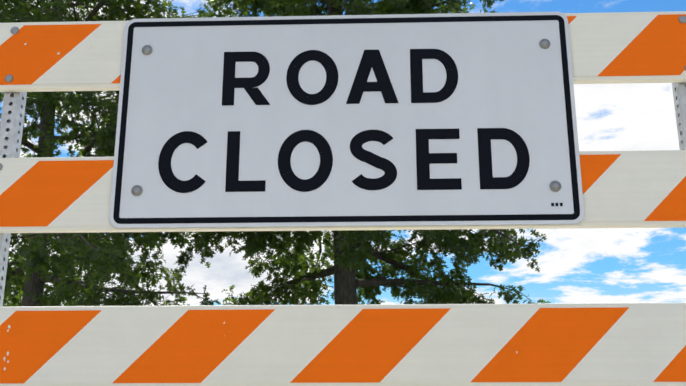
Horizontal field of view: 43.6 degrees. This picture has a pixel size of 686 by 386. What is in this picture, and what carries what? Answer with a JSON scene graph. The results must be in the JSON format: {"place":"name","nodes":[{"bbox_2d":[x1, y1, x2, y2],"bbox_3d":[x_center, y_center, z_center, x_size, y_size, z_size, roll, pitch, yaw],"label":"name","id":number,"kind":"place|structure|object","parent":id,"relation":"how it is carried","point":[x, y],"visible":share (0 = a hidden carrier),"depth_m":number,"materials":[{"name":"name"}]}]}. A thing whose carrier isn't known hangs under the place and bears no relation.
{"place":"outdoors","nodes":[
{"label":"outdoors","id":0,"kind":"place"},
{"bbox_2d":[0,92,26,306],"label":"upright","id":1,"kind":"object","parent":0,"point":[12,118],"depth_m":2.34,"materials":[{"name":"white metal"}]},
{"bbox_2d":[3,256,73,305],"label":"tree","id":2,"kind":"object","parent":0,"point":[16,292],"depth_m":42.61,"materials":[{"name":"green plant"}]},
{"bbox_2d":[0,0,228,306],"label":"tree","id":3,"kind":"object","parent":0,"point":[56,262],"depth_m":15.87,"materials":[{"name":"green plant"}]},
{"bbox_2d":[133,0,550,304],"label":"tree","id":4,"kind":"object","parent":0,"point":[310,290],"depth_m":17.87,"materials":[{"name":"green plant"}]},
{"bbox_2d":[0,0,685,305],"label":"sky","id":5,"kind":"structure","parent":0,"point":[576,265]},
{"bbox_2d":[672,83,685,149],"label":"upright","id":6,"kind":"object","parent":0,"point":[679,93],"depth_m":2.30,"materials":[{"name":"white metal"}]},
{"label":"road surface","id":7,"kind":"structure","parent":0,"visible":0},
{"bbox_3d":[-0.914,0.977,2.017,0.100,0.180,1.500,-1,-17,2],"label":"upright","id":8,"kind":"object","parent":7,"relation":"on","visible":0},
{"bbox_2d":[0,11,685,385],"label":"board edges","id":9,"kind":"object","parent":8,"relation":"attached to","point":[434,227],"visible":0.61,"depth_m":2.18,"materials":[{"name":"white plastic"}]},
{"bbox_2d":[3,43,516,369],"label":"sheeting chips","id":10,"kind":"object","parent":9,"relation":"attached to","point":[58,53],"visible":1,"depth_m":2.13,"materials":[{"name":"beige"}]},
{"bbox_2d":[0,307,685,382],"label":"barricade board","id":11,"kind":"object","parent":9,"relation":"attached to","point":[637,344],"visible":1,"depth_m":2.11,"materials":[{"name":"plastic"}]},
{"bbox_2d":[0,154,685,226],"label":"barricade board","id":12,"kind":"object","parent":9,"relation":"attached to","point":[633,187],"visible":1,"depth_m":2.23,"materials":[{"name":"plastic"}]},
{"bbox_2d":[0,14,685,84],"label":"barricade board","id":13,"kind":"object","parent":9,"relation":"attached to","point":[629,45],"visible":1,"depth_m":2.34,"materials":[{"name":"plastic"}]},
{"bbox_2d":[0,15,685,169],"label":"bolts","id":14,"kind":"object","parent":9,"relation":"attached to","point":[15,30],"visible":1,"depth_m":2.35,"materials":[{"name":"metal"}]},
{"bbox_2d":[109,12,583,227],"bbox_3d":[0.004,-0.203,2.280,1.220,0.600,0.003,-1,-17,2],"label":"sign plate","id":15,"kind":"object","parent":9,"relation":"attached to","point":[510,75],"visible":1,"depth_m":2.28,"materials":[{"name":"white metal"}]},
{"bbox_2d":[222,49,457,105],"bbox_3d":[-0.008,-0.313,2.312,0.635,0.162,0.001,-1,-17,2],"label":"word lettering","id":16,"kind":"object","parent":15,"relation":"attached to","point":[372,59],"depth_m":2.31,"materials":[{"name":"black paint"}]},
{"bbox_2d":[158,128,529,192],"bbox_3d":[-0.001,-0.086,2.243,0.972,0.172,0.001,-1,-17,2],"label":"lettering","id":17,"kind":"object","parent":15,"relation":"attached to","point":[425,158],"visible":1,"depth_m":2.24,"materials":[{"name":"black paint"}]},
{"bbox_2d":[131,39,560,195],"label":"sign bolts","id":18,"kind":"object","parent":15,"relation":"attached to","point":[137,190],"visible":1,"depth_m":2.24,"materials":[{"name":"grey metal"}]},
{"bbox_2d":[113,15,579,223],"bbox_3d":[0.004,-0.203,2.279,1.199,0.579,0.001,-1,-17,2],"label":"sign border","id":19,"kind":"object","parent":15,"relation":"attached to","point":[574,181],"visible":1,"depth_m":2.26,"materials":[{"name":"black paint"}]}
]}

